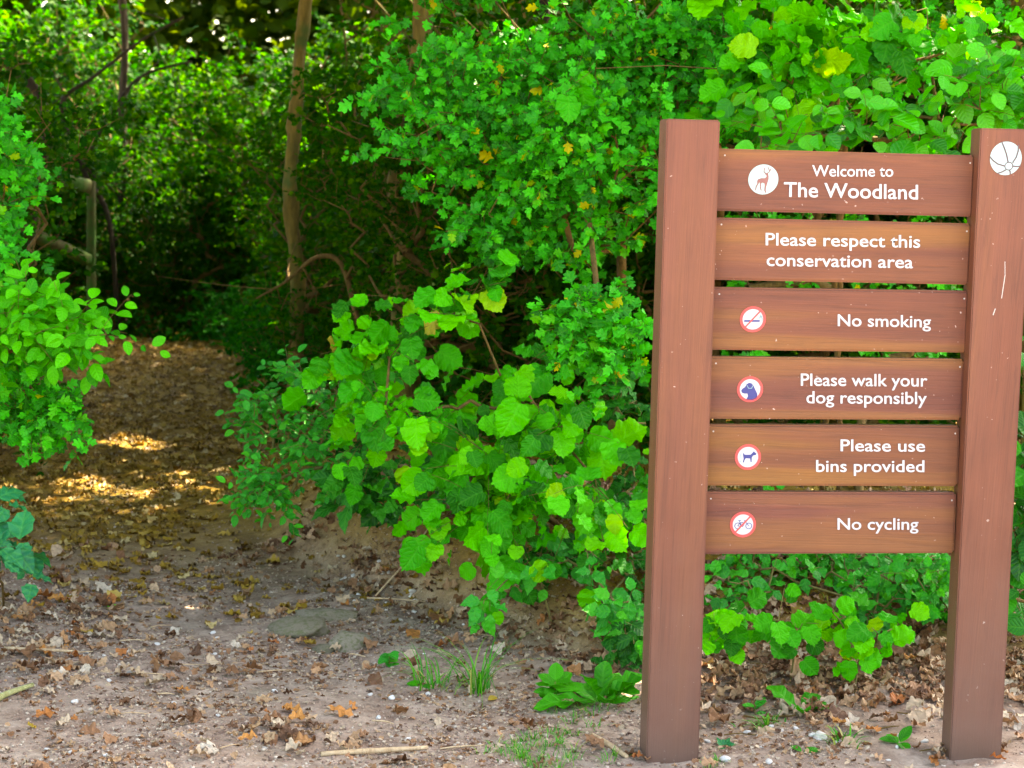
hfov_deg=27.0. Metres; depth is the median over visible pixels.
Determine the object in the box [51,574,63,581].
fallen leaf
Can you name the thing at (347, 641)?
stone
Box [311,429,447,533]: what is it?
bramble
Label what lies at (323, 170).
sapling
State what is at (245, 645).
fallen leaf
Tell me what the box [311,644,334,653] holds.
stone
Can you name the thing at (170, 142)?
shrub
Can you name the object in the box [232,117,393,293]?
shrub
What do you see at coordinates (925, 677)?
fallen leaf
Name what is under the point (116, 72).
shrub
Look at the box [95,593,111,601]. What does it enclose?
fallen leaf
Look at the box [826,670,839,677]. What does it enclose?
fallen leaf
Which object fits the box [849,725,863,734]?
fallen leaf
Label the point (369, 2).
sapling
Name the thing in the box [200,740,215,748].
fallen leaf
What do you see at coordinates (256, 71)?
shrub
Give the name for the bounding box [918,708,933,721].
fallen leaf
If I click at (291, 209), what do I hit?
tree
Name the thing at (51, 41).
shrub
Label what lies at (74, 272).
shrub
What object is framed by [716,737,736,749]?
ivy sprig
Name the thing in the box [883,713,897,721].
fallen leaf
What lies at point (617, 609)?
bramble
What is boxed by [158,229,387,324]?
fallen branch
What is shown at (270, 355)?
shrub
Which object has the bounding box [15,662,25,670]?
fallen leaf
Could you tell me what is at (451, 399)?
undergrowth
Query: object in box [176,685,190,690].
fallen leaf
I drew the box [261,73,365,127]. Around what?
shrub
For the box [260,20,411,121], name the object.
shrub
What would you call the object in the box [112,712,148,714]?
stick
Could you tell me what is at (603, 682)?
primrose plant
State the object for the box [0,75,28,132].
shrub
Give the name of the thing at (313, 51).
shrub
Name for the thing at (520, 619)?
fallen leaf
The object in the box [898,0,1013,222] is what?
shrub
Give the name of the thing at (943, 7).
shrub
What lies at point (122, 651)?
fallen leaf
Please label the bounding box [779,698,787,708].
fallen leaf
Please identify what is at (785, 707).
fallen leaf
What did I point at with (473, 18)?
shrub
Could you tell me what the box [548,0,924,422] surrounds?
shrub
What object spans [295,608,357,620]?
stone
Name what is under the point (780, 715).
stick
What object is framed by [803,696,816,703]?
fallen leaf
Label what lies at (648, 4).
shrub
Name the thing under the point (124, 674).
fallen leaf
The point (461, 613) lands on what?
fallen leaf
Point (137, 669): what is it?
fallen leaf
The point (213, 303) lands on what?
shrub
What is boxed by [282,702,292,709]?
fallen leaf
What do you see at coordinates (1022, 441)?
tree
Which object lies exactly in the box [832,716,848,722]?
fallen leaf
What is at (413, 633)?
fallen leaf
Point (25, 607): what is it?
fallen leaf
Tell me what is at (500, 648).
fallen leaf
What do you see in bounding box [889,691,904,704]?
fallen leaf
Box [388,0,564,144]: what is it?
shrub
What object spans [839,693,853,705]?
fallen leaf
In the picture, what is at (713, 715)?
fallen leaf
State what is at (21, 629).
fallen leaf
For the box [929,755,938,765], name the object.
fallen leaf
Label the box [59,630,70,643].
fallen leaf
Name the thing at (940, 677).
fallen leaf
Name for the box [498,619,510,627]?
fallen leaf
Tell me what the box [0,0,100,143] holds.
shrub
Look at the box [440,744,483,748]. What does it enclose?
stick
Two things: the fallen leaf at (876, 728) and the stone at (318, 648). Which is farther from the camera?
the stone at (318, 648)
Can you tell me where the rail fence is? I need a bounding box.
[22,173,95,328]
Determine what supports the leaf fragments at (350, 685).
on the ground
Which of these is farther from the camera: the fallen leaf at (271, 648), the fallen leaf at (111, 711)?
the fallen leaf at (271, 648)
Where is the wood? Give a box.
[0,0,988,110]
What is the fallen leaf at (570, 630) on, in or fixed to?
on the ground
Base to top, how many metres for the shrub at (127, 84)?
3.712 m
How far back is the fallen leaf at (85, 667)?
6.94 m
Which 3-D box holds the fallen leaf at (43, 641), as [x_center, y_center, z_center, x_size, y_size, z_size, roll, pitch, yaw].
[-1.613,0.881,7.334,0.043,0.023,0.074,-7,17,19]
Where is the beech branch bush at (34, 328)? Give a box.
[0,254,170,394]
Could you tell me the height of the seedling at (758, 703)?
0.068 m
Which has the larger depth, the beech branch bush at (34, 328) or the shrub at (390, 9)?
the shrub at (390, 9)
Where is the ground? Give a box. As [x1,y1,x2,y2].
[0,317,1023,767]
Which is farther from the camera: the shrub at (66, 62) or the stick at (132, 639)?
the shrub at (66, 62)
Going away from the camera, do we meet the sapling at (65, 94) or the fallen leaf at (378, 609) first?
the fallen leaf at (378, 609)
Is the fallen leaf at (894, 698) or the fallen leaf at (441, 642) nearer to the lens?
the fallen leaf at (894, 698)
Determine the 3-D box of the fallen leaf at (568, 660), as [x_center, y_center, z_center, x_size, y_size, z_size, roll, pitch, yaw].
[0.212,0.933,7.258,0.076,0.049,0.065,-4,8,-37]
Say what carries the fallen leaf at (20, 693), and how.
on the ground
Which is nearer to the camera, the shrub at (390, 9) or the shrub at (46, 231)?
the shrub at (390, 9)
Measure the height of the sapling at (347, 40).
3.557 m
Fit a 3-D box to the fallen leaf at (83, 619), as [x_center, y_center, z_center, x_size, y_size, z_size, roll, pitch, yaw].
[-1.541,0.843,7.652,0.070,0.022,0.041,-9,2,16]
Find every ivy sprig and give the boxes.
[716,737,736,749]
[791,745,817,752]
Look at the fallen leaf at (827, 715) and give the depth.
6.44 m
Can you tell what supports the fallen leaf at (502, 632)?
on the ground
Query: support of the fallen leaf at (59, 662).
on the ground
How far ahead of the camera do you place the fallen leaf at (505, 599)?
7.70 m
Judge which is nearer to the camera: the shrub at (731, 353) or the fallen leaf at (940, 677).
the fallen leaf at (940, 677)
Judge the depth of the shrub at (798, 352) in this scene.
13.73 m
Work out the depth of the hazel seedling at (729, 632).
6.82 m
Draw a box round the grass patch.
[468,696,729,767]
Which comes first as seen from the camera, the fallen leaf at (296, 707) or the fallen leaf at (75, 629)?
the fallen leaf at (296, 707)
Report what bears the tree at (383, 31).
on the ground
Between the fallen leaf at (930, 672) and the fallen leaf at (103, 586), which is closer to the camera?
the fallen leaf at (930, 672)
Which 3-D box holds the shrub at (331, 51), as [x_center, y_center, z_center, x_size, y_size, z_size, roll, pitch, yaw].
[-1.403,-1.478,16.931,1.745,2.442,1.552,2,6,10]
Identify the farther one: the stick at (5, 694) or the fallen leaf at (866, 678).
the fallen leaf at (866, 678)
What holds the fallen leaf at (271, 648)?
on the ground
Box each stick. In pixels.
[0,683,33,700]
[4,646,77,651]
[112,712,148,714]
[120,639,144,640]
[132,672,163,674]
[258,670,293,672]
[320,746,427,756]
[367,597,424,601]
[372,720,393,723]
[375,529,427,596]
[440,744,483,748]
[589,732,628,757]
[724,733,754,735]
[743,715,778,721]
[764,715,795,716]
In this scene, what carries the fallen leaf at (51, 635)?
on the ground
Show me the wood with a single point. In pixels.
(268, 22)
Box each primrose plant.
[533,661,641,710]
[534,662,571,697]
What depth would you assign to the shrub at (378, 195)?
10.55 m
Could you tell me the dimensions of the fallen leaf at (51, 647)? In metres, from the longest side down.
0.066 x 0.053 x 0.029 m
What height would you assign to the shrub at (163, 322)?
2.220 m
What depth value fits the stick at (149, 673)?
6.92 m
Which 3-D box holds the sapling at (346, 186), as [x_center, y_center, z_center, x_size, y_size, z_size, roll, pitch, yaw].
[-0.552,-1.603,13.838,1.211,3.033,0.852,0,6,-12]
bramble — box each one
[0,486,51,606]
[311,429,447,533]
[459,534,643,637]
[519,370,650,672]
[704,553,949,630]
[748,486,950,637]
[1007,336,1023,635]
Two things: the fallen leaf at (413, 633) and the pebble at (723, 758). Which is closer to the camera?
the pebble at (723, 758)
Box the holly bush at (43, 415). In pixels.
[0,82,96,469]
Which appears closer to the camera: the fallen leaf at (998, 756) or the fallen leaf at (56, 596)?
the fallen leaf at (998, 756)
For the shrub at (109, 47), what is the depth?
25.48 m
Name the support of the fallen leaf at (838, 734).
on the ground
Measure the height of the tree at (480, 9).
7.491 m
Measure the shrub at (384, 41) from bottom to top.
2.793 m
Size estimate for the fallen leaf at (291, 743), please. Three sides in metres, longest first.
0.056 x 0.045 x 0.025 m
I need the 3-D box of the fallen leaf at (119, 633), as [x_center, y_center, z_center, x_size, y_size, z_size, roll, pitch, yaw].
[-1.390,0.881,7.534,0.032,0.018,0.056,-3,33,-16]
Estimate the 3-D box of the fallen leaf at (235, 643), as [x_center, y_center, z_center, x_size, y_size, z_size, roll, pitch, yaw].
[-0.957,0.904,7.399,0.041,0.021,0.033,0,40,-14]
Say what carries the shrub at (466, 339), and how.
on the ground
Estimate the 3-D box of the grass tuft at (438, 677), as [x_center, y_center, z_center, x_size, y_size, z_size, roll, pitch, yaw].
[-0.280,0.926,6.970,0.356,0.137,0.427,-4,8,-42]
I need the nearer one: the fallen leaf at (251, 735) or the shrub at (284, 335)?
the fallen leaf at (251, 735)
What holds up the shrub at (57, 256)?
on the ground
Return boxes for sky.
[41,0,368,69]
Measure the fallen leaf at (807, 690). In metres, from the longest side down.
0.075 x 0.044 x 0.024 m
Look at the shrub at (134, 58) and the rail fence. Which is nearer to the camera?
the rail fence
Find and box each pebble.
[720,755,730,761]
[765,758,772,763]
[813,731,827,739]
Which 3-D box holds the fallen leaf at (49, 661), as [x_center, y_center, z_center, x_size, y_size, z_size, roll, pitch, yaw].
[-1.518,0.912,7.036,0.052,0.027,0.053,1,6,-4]
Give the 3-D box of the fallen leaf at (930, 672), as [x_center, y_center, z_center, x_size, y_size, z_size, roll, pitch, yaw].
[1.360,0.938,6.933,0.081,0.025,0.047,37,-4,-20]
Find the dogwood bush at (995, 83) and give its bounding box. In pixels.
[693,36,1023,489]
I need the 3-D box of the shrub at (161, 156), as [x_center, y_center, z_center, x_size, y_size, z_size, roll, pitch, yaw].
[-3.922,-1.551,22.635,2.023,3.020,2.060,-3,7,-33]
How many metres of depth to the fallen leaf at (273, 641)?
7.47 m
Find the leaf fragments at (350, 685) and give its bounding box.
[0,483,893,767]
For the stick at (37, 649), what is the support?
on the ground
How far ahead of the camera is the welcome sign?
6.06 m
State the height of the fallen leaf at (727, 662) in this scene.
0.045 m
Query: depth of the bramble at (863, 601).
7.34 m
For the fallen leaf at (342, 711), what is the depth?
6.53 m
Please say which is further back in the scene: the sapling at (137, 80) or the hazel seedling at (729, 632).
the sapling at (137, 80)
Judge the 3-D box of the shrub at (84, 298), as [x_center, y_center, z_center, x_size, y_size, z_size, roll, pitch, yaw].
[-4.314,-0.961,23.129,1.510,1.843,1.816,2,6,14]
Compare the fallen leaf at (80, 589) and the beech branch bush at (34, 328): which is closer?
the beech branch bush at (34, 328)
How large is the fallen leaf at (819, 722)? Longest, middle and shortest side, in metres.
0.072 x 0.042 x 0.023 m
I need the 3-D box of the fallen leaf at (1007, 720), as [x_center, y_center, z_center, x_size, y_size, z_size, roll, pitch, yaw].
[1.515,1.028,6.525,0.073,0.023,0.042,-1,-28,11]
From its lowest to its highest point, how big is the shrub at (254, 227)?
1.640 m
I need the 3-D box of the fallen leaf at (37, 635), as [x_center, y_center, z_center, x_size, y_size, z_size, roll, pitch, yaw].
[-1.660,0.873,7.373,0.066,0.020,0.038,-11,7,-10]
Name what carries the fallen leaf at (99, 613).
on the ground
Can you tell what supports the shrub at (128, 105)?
on the ground
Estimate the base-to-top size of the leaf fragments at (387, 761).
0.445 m
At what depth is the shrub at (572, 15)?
14.92 m
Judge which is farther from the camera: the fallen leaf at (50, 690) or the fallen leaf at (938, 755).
the fallen leaf at (50, 690)
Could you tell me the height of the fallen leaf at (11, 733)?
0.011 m
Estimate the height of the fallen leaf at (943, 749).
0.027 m
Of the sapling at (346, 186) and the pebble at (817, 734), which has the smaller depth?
the pebble at (817, 734)
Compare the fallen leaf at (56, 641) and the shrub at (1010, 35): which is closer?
the fallen leaf at (56, 641)
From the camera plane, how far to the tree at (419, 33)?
10.91 m
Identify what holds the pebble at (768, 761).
on the ground
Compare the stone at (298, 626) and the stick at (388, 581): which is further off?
the stick at (388, 581)
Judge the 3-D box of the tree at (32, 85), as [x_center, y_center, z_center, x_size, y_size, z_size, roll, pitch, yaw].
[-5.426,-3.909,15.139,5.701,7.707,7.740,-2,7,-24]
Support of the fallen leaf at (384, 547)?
on the ground
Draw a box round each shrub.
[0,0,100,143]
[0,0,240,253]
[0,1,131,197]
[0,22,96,236]
[0,36,156,442]
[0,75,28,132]
[0,175,108,476]
[1,73,79,273]
[3,108,126,282]
[4,55,125,283]
[4,198,68,286]
[18,8,144,221]
[26,25,86,58]
[28,95,175,315]
[50,54,164,315]
[51,42,148,148]
[55,118,180,338]
[56,202,127,312]
[59,95,209,336]
[74,236,186,334]
[75,183,226,338]
[82,177,270,340]
[85,182,196,340]
[103,41,232,334]
[104,56,305,340]
[118,62,270,326]
[151,112,280,326]
[155,155,227,340]
[161,25,365,197]
[178,275,284,347]
[188,121,329,337]
[191,135,315,284]
[192,90,431,333]
[211,275,363,367]
[217,157,394,318]
[219,294,353,393]
[222,40,394,338]
[229,314,362,404]
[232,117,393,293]
[238,11,411,152]
[238,242,422,436]
[241,17,657,434]
[251,57,289,113]
[257,116,576,431]
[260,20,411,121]
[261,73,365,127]
[273,0,514,228]
[304,0,552,291]
[314,129,508,387]
[354,80,655,404]
[383,124,727,445]
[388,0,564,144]
[421,0,662,425]
[423,109,656,379]
[508,0,734,368]
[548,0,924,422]
[557,0,661,43]
[594,1,922,443]
[609,143,881,423]
[622,0,886,353]
[720,350,799,353]
[759,0,1022,441]
[813,0,1023,423]
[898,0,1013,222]
[921,0,1023,394]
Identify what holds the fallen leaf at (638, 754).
on the ground
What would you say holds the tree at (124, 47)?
on the ground
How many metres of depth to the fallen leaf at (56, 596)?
8.04 m
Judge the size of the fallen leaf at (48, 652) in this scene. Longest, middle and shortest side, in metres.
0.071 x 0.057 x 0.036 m
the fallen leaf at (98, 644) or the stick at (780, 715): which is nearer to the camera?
the stick at (780, 715)
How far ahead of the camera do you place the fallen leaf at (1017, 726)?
6.51 m
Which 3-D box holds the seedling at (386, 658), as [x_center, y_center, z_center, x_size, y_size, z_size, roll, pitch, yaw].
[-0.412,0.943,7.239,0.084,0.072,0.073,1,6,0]
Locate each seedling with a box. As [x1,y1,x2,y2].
[378,651,399,666]
[407,680,430,687]
[702,582,832,682]
[742,697,766,713]
[800,595,929,692]
[879,726,911,748]
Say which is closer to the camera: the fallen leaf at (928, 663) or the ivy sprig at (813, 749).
the ivy sprig at (813, 749)
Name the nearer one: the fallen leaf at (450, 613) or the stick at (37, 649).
the stick at (37, 649)
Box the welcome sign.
[640,119,1023,762]
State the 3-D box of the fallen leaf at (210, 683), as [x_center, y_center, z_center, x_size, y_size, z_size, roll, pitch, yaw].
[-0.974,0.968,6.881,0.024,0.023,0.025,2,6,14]
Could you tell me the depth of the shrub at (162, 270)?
20.52 m
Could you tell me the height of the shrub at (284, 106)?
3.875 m
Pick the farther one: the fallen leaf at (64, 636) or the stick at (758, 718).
the fallen leaf at (64, 636)
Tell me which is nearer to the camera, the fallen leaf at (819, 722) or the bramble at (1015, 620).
the fallen leaf at (819, 722)
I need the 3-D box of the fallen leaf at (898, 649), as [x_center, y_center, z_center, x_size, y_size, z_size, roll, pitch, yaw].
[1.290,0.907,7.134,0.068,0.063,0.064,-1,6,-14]
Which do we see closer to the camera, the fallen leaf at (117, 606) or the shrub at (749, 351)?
the fallen leaf at (117, 606)
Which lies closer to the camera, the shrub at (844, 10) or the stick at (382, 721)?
the stick at (382, 721)
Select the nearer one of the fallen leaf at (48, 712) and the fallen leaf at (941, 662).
the fallen leaf at (48, 712)
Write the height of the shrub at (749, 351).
1.988 m
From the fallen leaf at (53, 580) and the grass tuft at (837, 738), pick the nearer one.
the grass tuft at (837, 738)
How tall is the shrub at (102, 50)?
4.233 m
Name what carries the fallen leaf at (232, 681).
on the ground
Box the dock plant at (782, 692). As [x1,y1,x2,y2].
[766,685,836,712]
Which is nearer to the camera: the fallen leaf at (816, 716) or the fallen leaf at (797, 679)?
the fallen leaf at (816, 716)
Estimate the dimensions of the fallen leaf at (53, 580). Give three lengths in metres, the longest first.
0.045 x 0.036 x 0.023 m
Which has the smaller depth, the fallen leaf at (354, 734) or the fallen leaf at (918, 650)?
the fallen leaf at (354, 734)
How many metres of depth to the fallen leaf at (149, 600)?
8.07 m
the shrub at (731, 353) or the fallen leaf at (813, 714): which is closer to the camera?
the fallen leaf at (813, 714)
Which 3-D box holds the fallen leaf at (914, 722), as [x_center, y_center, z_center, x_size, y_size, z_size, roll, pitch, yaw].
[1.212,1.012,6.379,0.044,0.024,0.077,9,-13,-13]
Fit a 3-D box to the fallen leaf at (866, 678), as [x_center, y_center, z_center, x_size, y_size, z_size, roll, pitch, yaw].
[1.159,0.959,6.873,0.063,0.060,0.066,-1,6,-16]
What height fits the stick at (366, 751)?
0.017 m
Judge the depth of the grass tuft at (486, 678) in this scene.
6.93 m
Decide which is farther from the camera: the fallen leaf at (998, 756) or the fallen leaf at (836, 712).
the fallen leaf at (836, 712)
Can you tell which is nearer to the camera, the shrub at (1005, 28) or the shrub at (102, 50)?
the shrub at (1005, 28)
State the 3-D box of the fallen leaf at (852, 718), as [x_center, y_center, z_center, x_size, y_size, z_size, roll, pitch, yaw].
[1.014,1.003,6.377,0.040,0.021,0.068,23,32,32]
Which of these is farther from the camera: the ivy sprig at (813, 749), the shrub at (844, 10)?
the shrub at (844, 10)
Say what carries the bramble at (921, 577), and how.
on the ground
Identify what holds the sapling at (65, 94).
on the ground
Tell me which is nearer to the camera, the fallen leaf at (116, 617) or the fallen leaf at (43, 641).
the fallen leaf at (43, 641)
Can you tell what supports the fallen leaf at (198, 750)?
on the ground
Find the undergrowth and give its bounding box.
[55,296,1020,458]
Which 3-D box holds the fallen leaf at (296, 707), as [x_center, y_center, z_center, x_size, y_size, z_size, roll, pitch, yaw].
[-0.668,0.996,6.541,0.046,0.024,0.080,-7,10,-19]
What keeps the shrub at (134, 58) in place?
on the ground
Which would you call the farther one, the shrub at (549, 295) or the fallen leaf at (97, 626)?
the shrub at (549, 295)
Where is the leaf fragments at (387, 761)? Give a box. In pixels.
[0,513,890,767]
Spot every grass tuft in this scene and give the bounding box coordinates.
[374,626,572,707]
[388,641,476,694]
[729,710,785,730]
[809,723,868,748]
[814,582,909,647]
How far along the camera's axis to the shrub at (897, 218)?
10.26 m
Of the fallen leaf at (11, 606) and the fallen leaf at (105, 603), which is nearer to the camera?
the fallen leaf at (11, 606)
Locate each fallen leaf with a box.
[0,600,14,606]
[0,626,14,633]
[1,604,16,610]
[7,731,14,736]
[13,633,23,637]
[15,625,30,632]
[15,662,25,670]
[16,602,33,615]
[16,691,30,696]
[24,633,40,638]
[32,706,57,717]
[35,636,47,646]
[37,589,52,595]
[39,644,53,656]
[40,641,55,648]
[42,610,58,620]
[42,686,54,693]
[44,657,59,664]
[45,631,54,642]
[47,592,64,599]
[49,577,56,584]
[50,636,62,646]
[50,670,63,680]
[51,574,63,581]
[52,657,68,665]
[53,666,65,673]
[55,713,70,725]
[57,574,71,582]
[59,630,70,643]
[59,664,72,670]
[65,629,80,639]
[65,663,79,669]
[66,650,82,656]
[69,625,81,634]
[69,675,78,684]
[70,714,77,719]
[73,633,86,642]
[74,584,90,592]
[75,616,90,621]
[79,674,89,682]
[80,663,90,672]
[81,655,96,665]
[84,630,104,636]
[88,640,102,649]
[90,611,102,615]
[91,622,102,627]
[95,581,111,592]
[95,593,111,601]
[99,601,112,605]
[99,620,119,631]
[105,705,121,715]
[107,592,116,603]
[111,601,124,610]
[113,615,127,620]
[113,629,121,638]
[115,648,127,655]
[119,673,130,676]
[130,666,143,673]
[138,597,151,603]
[164,629,175,635]
[168,626,181,632]
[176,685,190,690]
[189,744,208,754]
[199,736,210,741]
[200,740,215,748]
[206,680,213,687]
[207,745,218,753]
[228,679,238,684]
[230,640,241,647]
[230,751,237,758]
[238,729,257,739]
[242,643,249,647]
[267,638,278,643]
[269,644,278,651]
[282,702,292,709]
[285,737,301,750]
[286,703,300,711]
[288,707,305,719]
[294,749,305,754]
[303,718,320,726]
[328,705,352,716]
[348,729,359,738]
[349,700,357,708]
[375,605,383,612]
[380,542,388,549]
[380,578,392,584]
[389,555,399,562]
[405,629,419,638]
[437,639,456,646]
[438,606,453,618]
[444,632,463,645]
[456,606,467,616]
[459,610,468,617]
[488,695,496,699]
[490,642,504,654]
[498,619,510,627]
[498,629,507,637]
[502,597,512,601]
[516,615,529,622]
[520,664,533,674]
[537,613,548,625]
[564,652,580,663]
[567,662,580,675]
[568,627,580,636]
[575,659,583,670]
[630,750,642,757]
[700,700,710,709]
[702,658,713,666]
[708,707,729,722]
[725,659,738,666]
[737,699,758,711]
[778,702,794,717]
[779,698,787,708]
[793,702,808,716]
[794,671,809,685]
[797,648,809,655]
[801,688,815,692]
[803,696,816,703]
[804,710,820,720]
[807,713,823,718]
[810,718,823,725]
[819,711,832,717]
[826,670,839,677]
[827,704,847,721]
[830,732,845,737]
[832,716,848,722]
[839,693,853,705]
[845,712,859,726]
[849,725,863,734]
[851,721,864,727]
[860,698,877,706]
[862,672,880,681]
[866,725,881,731]
[869,712,891,718]
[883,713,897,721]
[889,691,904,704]
[892,645,903,656]
[904,653,918,659]
[911,718,925,725]
[912,646,924,654]
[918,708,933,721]
[919,666,933,679]
[921,654,935,666]
[922,667,939,678]
[929,664,942,670]
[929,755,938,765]
[930,751,945,758]
[933,747,945,752]
[935,655,945,665]
[936,672,944,679]
[990,752,1006,759]
[1003,715,1018,722]
[1012,719,1022,730]
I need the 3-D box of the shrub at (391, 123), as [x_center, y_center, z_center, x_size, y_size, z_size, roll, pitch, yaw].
[-0.139,-0.654,10.538,1.900,2.296,1.724,5,7,37]
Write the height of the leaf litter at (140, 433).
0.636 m
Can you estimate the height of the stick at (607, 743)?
0.021 m
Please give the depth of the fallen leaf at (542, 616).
7.55 m
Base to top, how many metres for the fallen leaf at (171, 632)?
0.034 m
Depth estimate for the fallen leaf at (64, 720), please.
6.34 m
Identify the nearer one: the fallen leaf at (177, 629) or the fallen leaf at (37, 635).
the fallen leaf at (37, 635)
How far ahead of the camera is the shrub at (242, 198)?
21.20 m
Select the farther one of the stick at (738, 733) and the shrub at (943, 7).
the shrub at (943, 7)
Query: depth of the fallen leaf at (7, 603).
7.90 m
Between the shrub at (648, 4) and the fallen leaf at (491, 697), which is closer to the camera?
the fallen leaf at (491, 697)
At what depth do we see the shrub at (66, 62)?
20.35 m
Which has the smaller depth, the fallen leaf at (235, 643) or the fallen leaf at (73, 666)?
the fallen leaf at (73, 666)
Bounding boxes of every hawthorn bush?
[338,0,704,430]
[610,0,1011,489]
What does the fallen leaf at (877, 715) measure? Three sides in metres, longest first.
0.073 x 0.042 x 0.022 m
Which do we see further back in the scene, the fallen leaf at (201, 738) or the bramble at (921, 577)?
the bramble at (921, 577)
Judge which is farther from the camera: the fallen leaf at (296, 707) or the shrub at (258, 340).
the shrub at (258, 340)
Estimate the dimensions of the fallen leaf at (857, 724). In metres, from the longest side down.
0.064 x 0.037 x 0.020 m
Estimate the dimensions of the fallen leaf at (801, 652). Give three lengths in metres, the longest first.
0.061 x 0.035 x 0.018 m
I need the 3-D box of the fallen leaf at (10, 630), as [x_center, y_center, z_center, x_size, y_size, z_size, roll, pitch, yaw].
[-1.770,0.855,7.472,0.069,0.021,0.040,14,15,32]
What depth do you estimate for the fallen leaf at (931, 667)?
6.97 m
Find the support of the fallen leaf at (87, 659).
on the ground
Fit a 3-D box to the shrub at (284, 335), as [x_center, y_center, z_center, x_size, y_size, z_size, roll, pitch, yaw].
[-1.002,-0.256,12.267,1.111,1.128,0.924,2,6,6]
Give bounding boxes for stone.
[267,616,329,637]
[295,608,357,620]
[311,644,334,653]
[328,629,371,652]
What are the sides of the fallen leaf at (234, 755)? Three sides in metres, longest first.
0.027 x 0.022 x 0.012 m
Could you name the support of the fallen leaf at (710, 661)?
on the ground
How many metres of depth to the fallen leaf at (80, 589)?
8.31 m
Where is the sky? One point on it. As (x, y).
(216, 21)
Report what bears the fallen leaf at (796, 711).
on the ground
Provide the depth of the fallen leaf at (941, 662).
7.04 m
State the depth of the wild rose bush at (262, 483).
8.28 m
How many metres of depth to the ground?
7.28 m
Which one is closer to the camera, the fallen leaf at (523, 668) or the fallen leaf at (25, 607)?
the fallen leaf at (523, 668)
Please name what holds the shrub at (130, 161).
on the ground
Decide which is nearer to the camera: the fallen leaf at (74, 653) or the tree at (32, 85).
the fallen leaf at (74, 653)
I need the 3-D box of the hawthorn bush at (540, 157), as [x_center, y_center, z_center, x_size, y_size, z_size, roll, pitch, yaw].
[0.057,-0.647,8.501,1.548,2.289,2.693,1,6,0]
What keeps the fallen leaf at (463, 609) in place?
on the ground
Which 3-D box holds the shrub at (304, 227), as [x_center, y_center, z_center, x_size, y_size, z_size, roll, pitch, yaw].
[-1.072,-0.888,13.909,1.681,2.031,1.525,3,6,18]
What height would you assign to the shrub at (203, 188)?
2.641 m
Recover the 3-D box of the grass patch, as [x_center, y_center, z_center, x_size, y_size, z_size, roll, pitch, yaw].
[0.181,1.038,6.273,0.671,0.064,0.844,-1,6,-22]
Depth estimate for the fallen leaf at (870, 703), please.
6.55 m
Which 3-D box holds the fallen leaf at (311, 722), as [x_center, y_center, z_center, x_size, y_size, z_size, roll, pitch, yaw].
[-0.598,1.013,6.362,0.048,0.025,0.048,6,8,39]
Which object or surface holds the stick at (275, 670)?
on the ground
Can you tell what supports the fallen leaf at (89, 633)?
on the ground
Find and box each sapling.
[26,0,192,332]
[68,23,211,281]
[227,0,357,358]
[306,0,490,342]
[313,0,503,377]
[320,0,395,286]
[334,0,444,246]
[354,0,410,44]
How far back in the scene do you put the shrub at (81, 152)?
9.67 m
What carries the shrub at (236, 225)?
on the ground
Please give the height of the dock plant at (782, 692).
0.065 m
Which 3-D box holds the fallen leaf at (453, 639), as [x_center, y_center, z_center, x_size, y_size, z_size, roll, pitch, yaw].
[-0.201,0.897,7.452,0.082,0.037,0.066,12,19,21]
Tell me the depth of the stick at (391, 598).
8.13 m
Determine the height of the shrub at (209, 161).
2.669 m
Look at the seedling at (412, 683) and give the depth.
6.96 m
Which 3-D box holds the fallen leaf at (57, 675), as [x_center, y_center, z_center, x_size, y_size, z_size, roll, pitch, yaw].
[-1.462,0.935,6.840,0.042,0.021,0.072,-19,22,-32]
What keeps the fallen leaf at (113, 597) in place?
on the ground
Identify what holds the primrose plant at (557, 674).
on the ground
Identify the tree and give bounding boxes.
[0,53,52,253]
[114,0,128,335]
[282,0,312,436]
[380,0,388,290]
[387,0,433,433]
[476,4,485,372]
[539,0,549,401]
[1000,0,1023,438]
[1021,315,1023,514]
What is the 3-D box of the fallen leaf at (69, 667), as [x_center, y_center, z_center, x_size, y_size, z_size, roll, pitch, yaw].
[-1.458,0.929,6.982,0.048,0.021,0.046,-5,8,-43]
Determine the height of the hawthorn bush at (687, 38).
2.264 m
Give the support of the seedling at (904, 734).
on the ground
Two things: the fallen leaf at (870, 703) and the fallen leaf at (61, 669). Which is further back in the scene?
the fallen leaf at (61, 669)
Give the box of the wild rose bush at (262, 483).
[215,340,423,544]
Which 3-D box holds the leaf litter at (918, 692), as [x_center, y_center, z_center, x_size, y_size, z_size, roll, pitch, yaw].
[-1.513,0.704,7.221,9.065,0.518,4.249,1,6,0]
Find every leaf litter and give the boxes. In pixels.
[0,335,1020,643]
[0,454,1023,767]
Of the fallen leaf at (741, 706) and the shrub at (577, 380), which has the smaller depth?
the fallen leaf at (741, 706)
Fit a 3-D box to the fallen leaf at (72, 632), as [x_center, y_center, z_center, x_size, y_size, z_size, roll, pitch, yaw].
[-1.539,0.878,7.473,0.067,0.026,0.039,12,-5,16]
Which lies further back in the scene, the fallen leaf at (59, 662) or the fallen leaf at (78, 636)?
the fallen leaf at (78, 636)
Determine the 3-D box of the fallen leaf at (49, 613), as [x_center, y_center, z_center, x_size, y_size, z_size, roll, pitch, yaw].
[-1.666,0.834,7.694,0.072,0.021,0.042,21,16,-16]
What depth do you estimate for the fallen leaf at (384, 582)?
8.32 m
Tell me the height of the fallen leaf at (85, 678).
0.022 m
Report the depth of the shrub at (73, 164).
20.03 m
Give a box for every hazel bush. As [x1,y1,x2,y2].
[281,249,648,625]
[555,0,1023,489]

